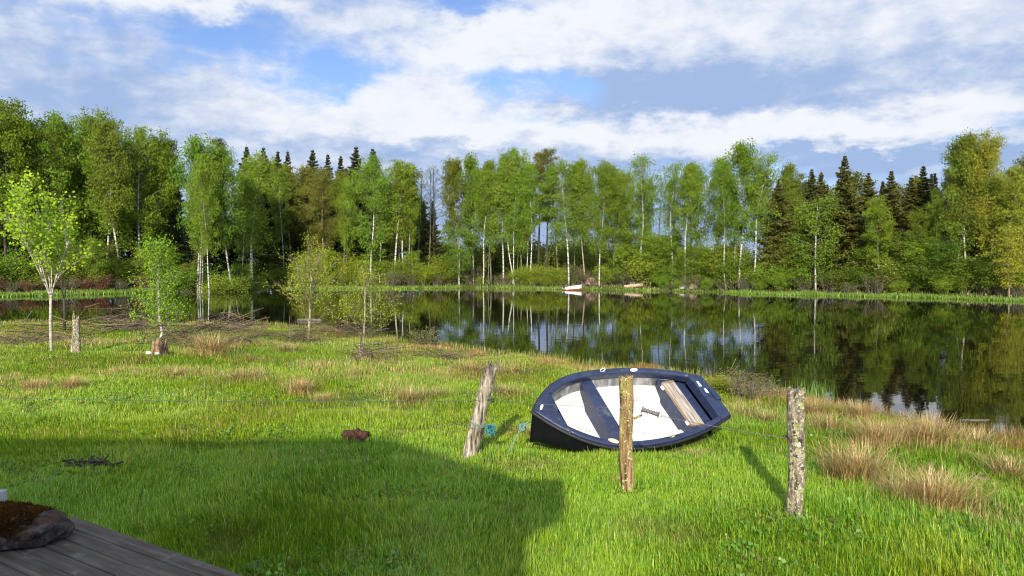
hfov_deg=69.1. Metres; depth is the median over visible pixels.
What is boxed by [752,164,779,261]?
birch tree
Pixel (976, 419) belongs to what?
weed mat
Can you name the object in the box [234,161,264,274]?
birch tree
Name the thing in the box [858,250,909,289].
shore bush
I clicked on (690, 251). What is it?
understorey tree
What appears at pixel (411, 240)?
birch tree
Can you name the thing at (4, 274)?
shore bush
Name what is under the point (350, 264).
shore bush
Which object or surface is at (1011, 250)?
young tree
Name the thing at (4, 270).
shore bush
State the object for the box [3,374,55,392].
grass tussock
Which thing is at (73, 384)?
grass tussock
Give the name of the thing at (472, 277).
twig scrub
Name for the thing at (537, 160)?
pine tree
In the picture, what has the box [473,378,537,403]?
grass tussock
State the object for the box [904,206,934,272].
broadleaf tree
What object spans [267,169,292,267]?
birch tree
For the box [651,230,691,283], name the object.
understorey tree
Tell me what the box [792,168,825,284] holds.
spruce tree
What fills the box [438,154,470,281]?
birch tree
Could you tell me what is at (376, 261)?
shore bush
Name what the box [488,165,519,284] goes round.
birch tree
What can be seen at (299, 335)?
brush pile
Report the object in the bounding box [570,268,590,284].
twig scrub
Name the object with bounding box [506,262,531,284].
shore bush
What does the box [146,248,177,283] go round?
understorey tree
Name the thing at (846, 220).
spruce tree
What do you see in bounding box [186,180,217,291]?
birch tree
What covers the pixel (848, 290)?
twig scrub
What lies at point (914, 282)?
shore bush
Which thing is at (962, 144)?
birch tree
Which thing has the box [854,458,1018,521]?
grass tussock
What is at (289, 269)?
shore bush
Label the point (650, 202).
birch tree
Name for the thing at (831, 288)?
twig scrub
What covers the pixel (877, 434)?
grass tussock
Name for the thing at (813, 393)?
bank reeds
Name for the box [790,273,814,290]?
twig scrub
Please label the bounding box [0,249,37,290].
shore bush
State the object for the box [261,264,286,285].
shore bush
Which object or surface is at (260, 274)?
shore bush
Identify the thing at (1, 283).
twig scrub
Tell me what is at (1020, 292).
twig scrub
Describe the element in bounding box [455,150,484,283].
birch tree
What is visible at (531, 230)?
birch tree
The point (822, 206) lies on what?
young tree
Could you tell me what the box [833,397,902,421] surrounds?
grass tussock
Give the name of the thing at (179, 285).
shore bush
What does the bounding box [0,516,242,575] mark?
wooden deck
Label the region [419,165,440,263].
bare tree
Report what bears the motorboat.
on the lake water
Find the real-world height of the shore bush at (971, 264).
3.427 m
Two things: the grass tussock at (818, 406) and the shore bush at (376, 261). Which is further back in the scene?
the shore bush at (376, 261)
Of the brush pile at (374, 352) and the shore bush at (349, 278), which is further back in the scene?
the shore bush at (349, 278)
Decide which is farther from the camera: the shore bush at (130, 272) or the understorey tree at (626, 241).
the understorey tree at (626, 241)
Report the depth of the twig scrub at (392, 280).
92.03 m
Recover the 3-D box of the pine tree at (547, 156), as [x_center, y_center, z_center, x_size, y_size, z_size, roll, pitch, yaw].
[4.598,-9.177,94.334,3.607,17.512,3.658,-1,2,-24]
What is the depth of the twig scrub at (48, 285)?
72.83 m
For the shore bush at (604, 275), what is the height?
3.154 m
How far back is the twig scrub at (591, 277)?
89.58 m
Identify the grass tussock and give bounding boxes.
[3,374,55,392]
[44,372,94,390]
[147,365,196,377]
[175,329,255,356]
[198,362,280,381]
[252,375,325,396]
[259,341,309,353]
[302,389,345,405]
[366,381,453,406]
[413,384,477,402]
[446,355,504,377]
[469,359,553,376]
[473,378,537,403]
[497,419,530,439]
[665,447,716,458]
[729,399,776,419]
[740,404,807,425]
[770,406,872,433]
[784,393,848,418]
[785,427,942,488]
[818,413,932,452]
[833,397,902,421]
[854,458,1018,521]
[858,472,931,508]
[867,418,915,431]
[875,407,982,450]
[943,425,1023,448]
[954,445,1023,487]
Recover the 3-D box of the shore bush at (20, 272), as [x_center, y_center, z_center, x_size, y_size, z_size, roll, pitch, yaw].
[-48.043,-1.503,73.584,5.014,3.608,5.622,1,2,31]
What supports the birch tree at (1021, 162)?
on the ground at (550, 447)
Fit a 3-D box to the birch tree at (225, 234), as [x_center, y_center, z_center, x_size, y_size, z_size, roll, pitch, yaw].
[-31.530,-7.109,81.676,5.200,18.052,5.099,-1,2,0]
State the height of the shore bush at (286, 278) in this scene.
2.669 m
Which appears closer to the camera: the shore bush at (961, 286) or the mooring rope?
the mooring rope
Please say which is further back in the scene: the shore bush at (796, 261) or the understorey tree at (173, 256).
the understorey tree at (173, 256)
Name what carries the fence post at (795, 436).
on the ground at (550, 447)
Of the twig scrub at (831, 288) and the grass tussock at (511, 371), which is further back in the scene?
the twig scrub at (831, 288)
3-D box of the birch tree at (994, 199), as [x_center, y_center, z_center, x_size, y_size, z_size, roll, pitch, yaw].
[41.741,-4.704,64.182,2.053,10.374,2.356,1,2,21]
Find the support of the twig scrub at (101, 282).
on the ground at (550, 447)
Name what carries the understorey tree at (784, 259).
on the ground at (550, 447)
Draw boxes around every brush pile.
[0,310,103,345]
[52,290,215,334]
[120,318,228,348]
[168,320,293,347]
[186,301,278,333]
[250,318,339,344]
[282,314,409,335]
[313,336,411,364]
[396,339,524,360]
[698,359,786,397]
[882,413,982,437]
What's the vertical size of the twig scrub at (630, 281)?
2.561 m
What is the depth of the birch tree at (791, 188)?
79.19 m
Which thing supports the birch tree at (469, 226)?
on the ground at (550, 447)
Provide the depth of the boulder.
90.07 m
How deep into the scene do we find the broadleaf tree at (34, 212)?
79.43 m
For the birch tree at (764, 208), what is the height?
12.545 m
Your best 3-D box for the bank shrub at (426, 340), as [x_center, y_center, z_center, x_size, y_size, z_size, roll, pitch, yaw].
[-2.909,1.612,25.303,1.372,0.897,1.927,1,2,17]
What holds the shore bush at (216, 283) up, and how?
on the ground at (550, 447)
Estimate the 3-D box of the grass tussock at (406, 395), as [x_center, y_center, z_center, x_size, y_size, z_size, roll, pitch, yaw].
[-1.711,1.782,12.793,1.812,0.380,1.439,-2,2,-42]
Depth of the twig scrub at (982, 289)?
63.37 m
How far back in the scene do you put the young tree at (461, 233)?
93.80 m
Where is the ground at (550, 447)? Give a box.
[0,265,1023,575]
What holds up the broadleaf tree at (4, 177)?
on the ground at (550, 447)
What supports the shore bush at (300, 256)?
on the ground at (550, 447)
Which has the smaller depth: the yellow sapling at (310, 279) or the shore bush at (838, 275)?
the yellow sapling at (310, 279)
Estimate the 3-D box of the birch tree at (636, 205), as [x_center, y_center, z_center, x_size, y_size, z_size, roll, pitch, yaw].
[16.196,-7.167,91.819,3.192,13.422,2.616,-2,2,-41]
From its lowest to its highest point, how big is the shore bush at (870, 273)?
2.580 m
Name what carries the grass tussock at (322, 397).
on the ground at (550, 447)
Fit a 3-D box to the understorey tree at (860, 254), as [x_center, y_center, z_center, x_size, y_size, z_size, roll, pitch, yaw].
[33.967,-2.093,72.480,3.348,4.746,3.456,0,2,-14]
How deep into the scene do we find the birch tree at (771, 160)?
76.37 m
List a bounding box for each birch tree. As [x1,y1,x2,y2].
[15,109,98,285]
[21,121,76,260]
[63,105,134,260]
[69,123,146,244]
[80,112,139,258]
[100,125,178,261]
[135,126,181,246]
[163,133,236,291]
[182,150,222,291]
[184,161,221,291]
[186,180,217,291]
[197,139,249,280]
[227,150,281,285]
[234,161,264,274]
[234,172,256,265]
[240,169,264,270]
[260,154,289,229]
[262,167,287,241]
[266,163,305,282]
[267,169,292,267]
[332,174,360,282]
[340,154,403,272]
[372,176,394,281]
[380,161,427,284]
[381,158,420,282]
[401,186,421,281]
[402,177,420,280]
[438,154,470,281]
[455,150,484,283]
[456,184,477,272]
[471,159,505,284]
[473,165,499,283]
[476,176,504,285]
[477,148,525,283]
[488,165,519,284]
[493,147,537,281]
[503,170,528,282]
[506,201,528,282]
[516,162,543,284]
[519,185,536,280]
[520,175,535,268]
[533,157,587,285]
[534,164,566,269]
[558,176,579,282]
[561,168,582,277]
[567,155,598,275]
[577,172,595,278]
[583,159,624,286]
[593,162,630,278]
[601,170,633,266]
[610,174,633,274]
[614,151,663,282]
[628,188,653,258]
[631,177,654,247]
[635,177,662,258]
[650,160,689,283]
[661,178,682,257]
[668,161,712,285]
[668,163,711,279]
[700,154,735,285]
[701,160,739,286]
[712,137,780,289]
[715,173,734,238]
[722,190,740,287]
[736,151,790,289]
[750,171,775,259]
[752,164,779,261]
[775,159,805,286]
[922,188,947,256]
[935,127,998,258]
[935,134,998,289]
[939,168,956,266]
[957,127,1012,256]
[973,222,986,256]
[982,175,1008,290]
[991,163,1023,280]
[1006,152,1023,250]
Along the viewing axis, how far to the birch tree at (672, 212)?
87.62 m
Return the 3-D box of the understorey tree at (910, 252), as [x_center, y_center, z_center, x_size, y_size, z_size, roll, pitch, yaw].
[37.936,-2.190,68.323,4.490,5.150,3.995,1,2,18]
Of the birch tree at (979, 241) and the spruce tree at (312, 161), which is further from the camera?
the spruce tree at (312, 161)
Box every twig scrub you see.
[0,276,7,290]
[1,278,24,292]
[15,276,42,291]
[39,279,57,290]
[58,275,88,290]
[67,276,97,289]
[88,271,116,289]
[114,277,131,289]
[127,271,150,287]
[380,268,408,286]
[399,273,419,285]
[431,275,444,285]
[460,264,486,283]
[492,273,516,284]
[553,260,586,284]
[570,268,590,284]
[581,273,598,286]
[608,273,626,285]
[616,270,643,285]
[676,274,709,290]
[709,278,735,290]
[733,276,750,289]
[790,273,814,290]
[818,273,843,292]
[840,281,863,292]
[859,273,897,293]
[970,276,998,294]
[994,283,1014,295]
[1007,282,1023,297]
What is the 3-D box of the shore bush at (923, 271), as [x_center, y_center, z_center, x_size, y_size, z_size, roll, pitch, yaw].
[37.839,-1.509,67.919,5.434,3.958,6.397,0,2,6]
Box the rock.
[341,428,369,443]
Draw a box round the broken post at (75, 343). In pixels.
[70,311,80,353]
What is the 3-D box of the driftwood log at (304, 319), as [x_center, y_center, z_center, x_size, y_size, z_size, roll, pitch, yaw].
[-10.516,1.660,38.701,1.309,0.170,0.200,0,2,0]
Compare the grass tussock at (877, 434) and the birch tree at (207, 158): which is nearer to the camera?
the grass tussock at (877, 434)
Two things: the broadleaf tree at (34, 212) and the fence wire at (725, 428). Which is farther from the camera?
the broadleaf tree at (34, 212)
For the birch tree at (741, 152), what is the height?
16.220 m
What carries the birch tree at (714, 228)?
on the ground at (550, 447)
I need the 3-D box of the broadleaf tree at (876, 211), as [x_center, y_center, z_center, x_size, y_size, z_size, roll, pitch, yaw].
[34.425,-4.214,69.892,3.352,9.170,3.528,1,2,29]
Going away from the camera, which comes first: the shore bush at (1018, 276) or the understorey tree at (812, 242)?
the shore bush at (1018, 276)
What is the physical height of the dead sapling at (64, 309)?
2.394 m
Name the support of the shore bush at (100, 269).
on the ground at (550, 447)
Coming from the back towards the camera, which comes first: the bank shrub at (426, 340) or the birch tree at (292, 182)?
the birch tree at (292, 182)
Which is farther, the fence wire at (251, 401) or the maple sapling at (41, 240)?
the maple sapling at (41, 240)
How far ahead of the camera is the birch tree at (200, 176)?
76.53 m
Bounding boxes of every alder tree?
[288,163,326,253]
[297,167,341,258]
[324,169,363,261]
[380,175,411,260]
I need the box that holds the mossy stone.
[0,500,74,550]
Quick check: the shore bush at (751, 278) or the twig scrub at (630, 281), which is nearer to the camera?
the shore bush at (751, 278)
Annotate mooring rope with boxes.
[506,421,531,455]
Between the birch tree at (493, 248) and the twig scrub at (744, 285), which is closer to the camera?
the twig scrub at (744, 285)
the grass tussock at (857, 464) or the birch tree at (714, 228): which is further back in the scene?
the birch tree at (714, 228)
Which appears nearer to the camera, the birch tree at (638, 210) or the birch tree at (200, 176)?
the birch tree at (200, 176)
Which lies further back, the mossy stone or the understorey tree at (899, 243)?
the understorey tree at (899, 243)
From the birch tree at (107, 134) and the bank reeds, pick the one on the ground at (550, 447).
the birch tree at (107, 134)
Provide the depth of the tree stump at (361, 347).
19.59 m
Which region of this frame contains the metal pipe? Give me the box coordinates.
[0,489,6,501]
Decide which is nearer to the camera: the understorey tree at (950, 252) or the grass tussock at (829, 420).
the grass tussock at (829, 420)
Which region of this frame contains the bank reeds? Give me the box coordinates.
[1,317,1023,437]
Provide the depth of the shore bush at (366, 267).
96.02 m
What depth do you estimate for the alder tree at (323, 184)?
99.28 m
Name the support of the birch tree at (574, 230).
on the ground at (550, 447)
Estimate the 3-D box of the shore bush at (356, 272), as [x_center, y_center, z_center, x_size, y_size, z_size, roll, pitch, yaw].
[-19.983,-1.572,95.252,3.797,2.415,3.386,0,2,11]
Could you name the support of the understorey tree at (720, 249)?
on the ground at (550, 447)
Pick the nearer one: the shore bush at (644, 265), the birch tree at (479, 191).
the shore bush at (644, 265)
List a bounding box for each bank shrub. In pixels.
[404,326,440,345]
[703,366,742,393]
[715,368,785,399]
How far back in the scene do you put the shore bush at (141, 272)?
80.47 m
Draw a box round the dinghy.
[530,368,730,453]
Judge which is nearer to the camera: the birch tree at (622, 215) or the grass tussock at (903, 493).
the grass tussock at (903, 493)
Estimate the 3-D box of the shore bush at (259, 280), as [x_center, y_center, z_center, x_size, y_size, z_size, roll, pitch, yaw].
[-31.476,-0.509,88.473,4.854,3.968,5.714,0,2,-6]
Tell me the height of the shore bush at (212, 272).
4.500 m
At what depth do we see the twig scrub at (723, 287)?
79.22 m
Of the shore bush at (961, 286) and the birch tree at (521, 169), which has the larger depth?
the birch tree at (521, 169)
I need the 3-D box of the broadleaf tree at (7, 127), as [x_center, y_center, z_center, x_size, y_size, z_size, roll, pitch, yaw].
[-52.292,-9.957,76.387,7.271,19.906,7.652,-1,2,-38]
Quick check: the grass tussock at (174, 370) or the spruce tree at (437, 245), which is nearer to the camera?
the grass tussock at (174, 370)
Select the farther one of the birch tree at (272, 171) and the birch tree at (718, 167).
the birch tree at (272, 171)
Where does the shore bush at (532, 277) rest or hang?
on the ground at (550, 447)
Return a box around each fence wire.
[14,398,479,401]
[489,400,623,408]
[665,416,783,437]
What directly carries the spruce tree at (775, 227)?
on the ground at (550, 447)
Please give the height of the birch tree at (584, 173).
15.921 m
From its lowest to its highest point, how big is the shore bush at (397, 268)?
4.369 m
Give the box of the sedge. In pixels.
[0,280,1023,301]
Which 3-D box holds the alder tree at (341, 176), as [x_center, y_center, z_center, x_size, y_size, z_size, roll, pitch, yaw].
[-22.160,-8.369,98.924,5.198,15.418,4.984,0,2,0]
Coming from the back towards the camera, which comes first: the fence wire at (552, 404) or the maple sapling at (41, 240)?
the maple sapling at (41, 240)
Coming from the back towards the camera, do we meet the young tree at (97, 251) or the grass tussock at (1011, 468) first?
the young tree at (97, 251)
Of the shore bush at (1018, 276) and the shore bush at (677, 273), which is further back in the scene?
the shore bush at (677, 273)
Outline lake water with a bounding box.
[0,287,1023,436]
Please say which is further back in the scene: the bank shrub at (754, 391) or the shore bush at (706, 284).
the shore bush at (706, 284)
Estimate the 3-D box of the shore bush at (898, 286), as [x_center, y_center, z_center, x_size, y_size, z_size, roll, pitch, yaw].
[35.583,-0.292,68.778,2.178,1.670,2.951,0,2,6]
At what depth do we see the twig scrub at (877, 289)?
69.12 m
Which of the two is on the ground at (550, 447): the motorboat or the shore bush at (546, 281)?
the shore bush at (546, 281)
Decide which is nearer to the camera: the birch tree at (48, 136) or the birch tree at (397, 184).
the birch tree at (48, 136)
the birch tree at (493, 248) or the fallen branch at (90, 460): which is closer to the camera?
the fallen branch at (90, 460)
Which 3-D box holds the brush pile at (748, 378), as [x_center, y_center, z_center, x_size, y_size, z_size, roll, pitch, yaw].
[4.556,1.788,15.301,1.591,0.679,2.593,-2,2,-40]
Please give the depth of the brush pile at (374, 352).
18.86 m
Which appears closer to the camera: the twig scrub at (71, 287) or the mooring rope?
the mooring rope
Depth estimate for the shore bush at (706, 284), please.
79.44 m
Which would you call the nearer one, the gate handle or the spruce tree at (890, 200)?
the gate handle
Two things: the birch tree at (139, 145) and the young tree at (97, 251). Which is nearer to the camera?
the young tree at (97, 251)
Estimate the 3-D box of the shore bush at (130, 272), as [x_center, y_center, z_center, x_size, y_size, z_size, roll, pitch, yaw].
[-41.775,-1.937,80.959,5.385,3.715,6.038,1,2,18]
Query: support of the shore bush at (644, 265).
on the ground at (550, 447)
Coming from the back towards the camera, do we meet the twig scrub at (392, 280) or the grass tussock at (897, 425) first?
the twig scrub at (392, 280)
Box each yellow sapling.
[259,228,355,342]
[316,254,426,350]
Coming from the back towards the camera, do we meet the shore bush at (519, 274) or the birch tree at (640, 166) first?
the shore bush at (519, 274)
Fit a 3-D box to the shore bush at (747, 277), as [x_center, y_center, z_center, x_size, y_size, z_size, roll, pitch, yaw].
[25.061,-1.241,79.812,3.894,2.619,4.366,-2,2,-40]
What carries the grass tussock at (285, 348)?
on the ground at (550, 447)
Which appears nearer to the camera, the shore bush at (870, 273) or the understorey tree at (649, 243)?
the shore bush at (870, 273)
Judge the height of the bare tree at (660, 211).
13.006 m
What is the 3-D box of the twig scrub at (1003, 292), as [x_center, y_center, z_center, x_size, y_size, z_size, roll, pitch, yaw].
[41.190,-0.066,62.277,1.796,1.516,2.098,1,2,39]
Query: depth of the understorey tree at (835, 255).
73.97 m
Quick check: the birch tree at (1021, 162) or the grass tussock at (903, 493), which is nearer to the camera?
the grass tussock at (903, 493)
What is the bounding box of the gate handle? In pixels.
[639,406,665,417]
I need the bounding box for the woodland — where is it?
[0,113,1023,290]
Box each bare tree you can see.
[415,170,433,281]
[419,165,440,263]
[422,166,445,263]
[655,180,665,248]
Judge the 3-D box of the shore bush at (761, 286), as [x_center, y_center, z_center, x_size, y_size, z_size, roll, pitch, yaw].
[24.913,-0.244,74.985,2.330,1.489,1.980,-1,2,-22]
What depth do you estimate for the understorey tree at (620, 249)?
87.09 m
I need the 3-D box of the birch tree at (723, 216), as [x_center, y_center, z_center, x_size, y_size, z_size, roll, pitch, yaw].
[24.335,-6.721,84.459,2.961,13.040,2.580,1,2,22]
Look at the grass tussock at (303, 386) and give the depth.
13.39 m
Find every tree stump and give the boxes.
[151,336,168,356]
[357,336,363,356]
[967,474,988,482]
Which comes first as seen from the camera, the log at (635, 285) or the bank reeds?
the bank reeds
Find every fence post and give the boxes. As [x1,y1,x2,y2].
[460,361,498,458]
[618,374,642,491]
[782,385,805,519]
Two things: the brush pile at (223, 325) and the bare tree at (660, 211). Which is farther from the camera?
the bare tree at (660, 211)
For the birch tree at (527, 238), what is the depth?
95.50 m
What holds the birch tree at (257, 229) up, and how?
on the ground at (550, 447)
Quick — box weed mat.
[961,419,989,420]
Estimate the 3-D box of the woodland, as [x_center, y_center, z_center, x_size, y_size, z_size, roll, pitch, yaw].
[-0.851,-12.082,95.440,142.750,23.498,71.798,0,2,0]
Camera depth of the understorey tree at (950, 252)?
66.01 m
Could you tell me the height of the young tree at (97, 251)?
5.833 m
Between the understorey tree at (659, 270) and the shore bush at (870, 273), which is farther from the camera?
the understorey tree at (659, 270)
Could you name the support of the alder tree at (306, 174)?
on the ground at (550, 447)
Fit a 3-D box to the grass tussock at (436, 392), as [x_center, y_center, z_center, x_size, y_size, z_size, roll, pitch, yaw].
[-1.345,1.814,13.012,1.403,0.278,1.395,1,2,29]
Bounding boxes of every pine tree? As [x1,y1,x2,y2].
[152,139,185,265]
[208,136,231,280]
[531,151,550,280]
[535,147,559,275]
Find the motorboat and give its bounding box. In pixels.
[562,284,581,289]
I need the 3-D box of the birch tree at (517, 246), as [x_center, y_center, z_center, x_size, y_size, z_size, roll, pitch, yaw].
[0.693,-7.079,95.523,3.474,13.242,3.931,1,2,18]
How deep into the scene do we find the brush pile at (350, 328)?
28.96 m
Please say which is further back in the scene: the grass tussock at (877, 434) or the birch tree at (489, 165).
the birch tree at (489, 165)
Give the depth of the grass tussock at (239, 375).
14.82 m
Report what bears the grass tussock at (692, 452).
on the ground at (550, 447)
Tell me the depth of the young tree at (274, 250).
101.55 m
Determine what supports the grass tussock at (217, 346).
on the ground at (550, 447)
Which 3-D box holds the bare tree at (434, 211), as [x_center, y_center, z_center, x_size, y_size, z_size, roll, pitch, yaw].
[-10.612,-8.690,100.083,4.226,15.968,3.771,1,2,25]
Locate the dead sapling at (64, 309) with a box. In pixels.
[53,269,70,329]
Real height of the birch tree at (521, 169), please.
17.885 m
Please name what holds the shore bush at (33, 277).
on the ground at (550, 447)
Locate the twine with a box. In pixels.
[468,418,496,452]
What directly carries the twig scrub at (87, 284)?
on the ground at (550, 447)
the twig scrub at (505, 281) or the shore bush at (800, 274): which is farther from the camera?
the twig scrub at (505, 281)
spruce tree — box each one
[221,144,283,273]
[253,146,300,273]
[264,150,300,266]
[282,152,305,262]
[299,150,319,250]
[310,155,333,246]
[315,145,389,273]
[316,156,344,258]
[357,147,406,264]
[419,201,445,271]
[744,178,802,283]
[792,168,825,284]
[799,172,841,285]
[806,156,865,278]
[838,173,893,273]
[869,171,910,263]
[879,177,942,286]
[892,166,949,289]
[954,200,1002,265]
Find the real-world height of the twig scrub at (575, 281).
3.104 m
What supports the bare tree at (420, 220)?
on the ground at (550, 447)
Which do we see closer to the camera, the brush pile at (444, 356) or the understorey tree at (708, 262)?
the brush pile at (444, 356)
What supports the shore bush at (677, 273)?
on the ground at (550, 447)
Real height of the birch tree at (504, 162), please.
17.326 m
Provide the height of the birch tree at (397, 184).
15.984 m
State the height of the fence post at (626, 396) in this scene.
1.286 m
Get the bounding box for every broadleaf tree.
[0,96,45,257]
[0,100,20,245]
[0,116,48,257]
[614,167,639,282]
[860,194,897,286]
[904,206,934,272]
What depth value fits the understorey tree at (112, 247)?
78.03 m
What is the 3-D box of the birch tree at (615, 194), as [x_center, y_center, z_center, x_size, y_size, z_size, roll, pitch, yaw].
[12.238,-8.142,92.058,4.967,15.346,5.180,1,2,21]
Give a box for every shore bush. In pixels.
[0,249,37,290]
[0,253,22,290]
[0,260,13,279]
[2,257,52,289]
[8,256,71,290]
[12,255,68,289]
[56,252,127,286]
[63,254,113,287]
[106,257,131,287]
[108,253,148,286]
[124,254,169,285]
[151,264,199,292]
[171,258,226,290]
[196,273,232,291]
[198,272,250,292]
[233,271,269,289]
[254,271,269,281]
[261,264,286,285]
[277,259,305,282]
[279,265,296,284]
[283,249,321,284]
[299,257,336,284]
[317,273,335,284]
[324,249,364,283]
[333,268,360,284]
[342,266,368,283]
[353,254,387,282]
[354,250,389,282]
[372,255,421,284]
[375,264,392,283]
[408,261,442,284]
[422,253,471,283]
[429,257,451,281]
[476,276,487,283]
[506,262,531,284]
[523,264,548,285]
[536,262,579,285]
[538,274,553,286]
[590,260,617,285]
[615,247,666,286]
[651,272,675,288]
[661,263,694,284]
[671,279,686,288]
[690,256,719,287]
[700,276,714,290]
[704,246,762,289]
[732,264,780,288]
[737,265,750,286]
[744,260,790,288]
[748,278,767,291]
[758,268,793,290]
[769,249,812,288]
[780,263,828,290]
[820,265,861,290]
[826,263,865,290]
[841,265,894,291]
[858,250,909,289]
[885,279,911,292]
[899,250,956,292]
[902,267,925,291]
[929,275,957,294]
[937,249,989,289]
[940,268,981,293]
[944,254,990,292]
[959,251,1023,294]
[989,266,1023,295]
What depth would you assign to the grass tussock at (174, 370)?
15.25 m
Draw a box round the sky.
[0,0,1023,262]
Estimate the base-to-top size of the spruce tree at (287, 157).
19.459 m
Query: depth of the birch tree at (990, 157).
64.10 m
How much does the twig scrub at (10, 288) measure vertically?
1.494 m
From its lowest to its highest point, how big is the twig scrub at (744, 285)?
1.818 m
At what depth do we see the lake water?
33.59 m
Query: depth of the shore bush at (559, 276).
91.12 m
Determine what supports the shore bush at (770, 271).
on the ground at (550, 447)
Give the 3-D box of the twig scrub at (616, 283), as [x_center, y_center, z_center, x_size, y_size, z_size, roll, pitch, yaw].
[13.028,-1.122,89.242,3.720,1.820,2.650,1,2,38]
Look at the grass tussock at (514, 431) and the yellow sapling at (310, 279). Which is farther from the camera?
the yellow sapling at (310, 279)
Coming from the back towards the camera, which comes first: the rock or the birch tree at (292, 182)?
the birch tree at (292, 182)
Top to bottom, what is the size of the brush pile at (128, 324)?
1.480 m
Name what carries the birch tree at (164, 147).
on the ground at (550, 447)
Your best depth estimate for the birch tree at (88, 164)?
81.15 m
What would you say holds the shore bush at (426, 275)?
on the ground at (550, 447)
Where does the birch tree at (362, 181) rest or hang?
on the ground at (550, 447)
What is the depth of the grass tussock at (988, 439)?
11.11 m
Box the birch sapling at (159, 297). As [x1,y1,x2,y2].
[119,230,195,340]
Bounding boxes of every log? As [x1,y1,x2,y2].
[297,318,321,320]
[623,283,642,287]
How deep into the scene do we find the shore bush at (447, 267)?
96.28 m
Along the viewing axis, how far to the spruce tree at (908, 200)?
71.47 m
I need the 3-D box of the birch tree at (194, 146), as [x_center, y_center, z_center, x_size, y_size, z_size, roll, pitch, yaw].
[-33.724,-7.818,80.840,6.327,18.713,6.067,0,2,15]
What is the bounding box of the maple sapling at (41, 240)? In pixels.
[0,166,100,352]
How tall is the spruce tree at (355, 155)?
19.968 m
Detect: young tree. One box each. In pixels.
[81,233,113,290]
[261,225,290,274]
[438,222,477,285]
[783,188,849,291]
[976,225,1023,297]
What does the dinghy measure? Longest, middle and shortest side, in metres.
2.890 x 1.419 x 0.628 m
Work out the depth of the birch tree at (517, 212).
93.43 m
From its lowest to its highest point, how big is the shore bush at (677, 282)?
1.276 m
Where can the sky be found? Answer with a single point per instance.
(884, 86)
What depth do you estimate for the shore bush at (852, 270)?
71.05 m
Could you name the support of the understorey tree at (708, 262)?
on the ground at (550, 447)
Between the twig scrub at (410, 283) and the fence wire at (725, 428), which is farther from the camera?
the twig scrub at (410, 283)
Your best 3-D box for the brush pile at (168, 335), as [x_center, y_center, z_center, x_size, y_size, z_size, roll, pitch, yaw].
[-10.280,1.211,22.283,3.541,0.865,4.586,1,2,21]
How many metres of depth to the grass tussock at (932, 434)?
10.02 m
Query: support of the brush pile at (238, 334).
on the ground at (550, 447)
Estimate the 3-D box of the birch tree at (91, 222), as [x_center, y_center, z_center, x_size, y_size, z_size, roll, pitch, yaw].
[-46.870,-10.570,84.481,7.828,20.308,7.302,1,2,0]
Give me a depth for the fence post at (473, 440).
8.83 m
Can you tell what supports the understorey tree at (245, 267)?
on the ground at (550, 447)
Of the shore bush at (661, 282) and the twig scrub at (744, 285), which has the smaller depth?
the twig scrub at (744, 285)
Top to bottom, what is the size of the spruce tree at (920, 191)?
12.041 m
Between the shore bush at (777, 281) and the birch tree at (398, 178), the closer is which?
the shore bush at (777, 281)
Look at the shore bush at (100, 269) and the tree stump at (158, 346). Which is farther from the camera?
the shore bush at (100, 269)
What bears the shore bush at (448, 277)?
on the ground at (550, 447)
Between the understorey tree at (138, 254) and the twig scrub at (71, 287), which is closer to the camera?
the twig scrub at (71, 287)
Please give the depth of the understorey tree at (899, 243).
69.18 m
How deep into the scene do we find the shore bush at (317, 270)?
93.81 m
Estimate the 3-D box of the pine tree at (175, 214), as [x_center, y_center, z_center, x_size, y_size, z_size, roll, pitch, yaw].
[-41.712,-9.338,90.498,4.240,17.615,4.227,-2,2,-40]
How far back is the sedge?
74.57 m
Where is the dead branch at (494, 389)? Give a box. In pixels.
[493,380,516,395]
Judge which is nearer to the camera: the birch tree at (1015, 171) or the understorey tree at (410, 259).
the birch tree at (1015, 171)
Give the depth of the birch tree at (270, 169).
104.65 m
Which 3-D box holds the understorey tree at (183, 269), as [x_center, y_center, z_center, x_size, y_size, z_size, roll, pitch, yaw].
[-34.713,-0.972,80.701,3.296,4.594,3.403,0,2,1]
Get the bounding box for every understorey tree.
[61,244,94,281]
[89,240,127,280]
[132,248,168,277]
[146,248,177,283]
[149,245,184,272]
[177,259,208,291]
[222,262,257,290]
[315,246,341,277]
[397,250,424,281]
[606,243,636,280]
[608,225,648,277]
[632,230,668,287]
[646,233,686,280]
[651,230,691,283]
[675,244,708,282]
[698,243,738,286]
[699,249,720,286]
[759,236,796,288]
[794,236,837,288]
[812,247,844,288]
[842,243,876,288]
[883,227,939,290]
[896,237,949,276]
[919,238,975,291]
[984,242,1023,279]
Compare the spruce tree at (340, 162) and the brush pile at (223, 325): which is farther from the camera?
the spruce tree at (340, 162)
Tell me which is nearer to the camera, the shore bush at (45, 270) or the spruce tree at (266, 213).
the shore bush at (45, 270)
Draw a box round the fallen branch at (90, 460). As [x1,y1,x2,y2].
[62,454,122,467]
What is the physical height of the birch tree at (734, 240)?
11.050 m
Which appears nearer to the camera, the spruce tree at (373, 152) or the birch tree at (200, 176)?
the birch tree at (200, 176)

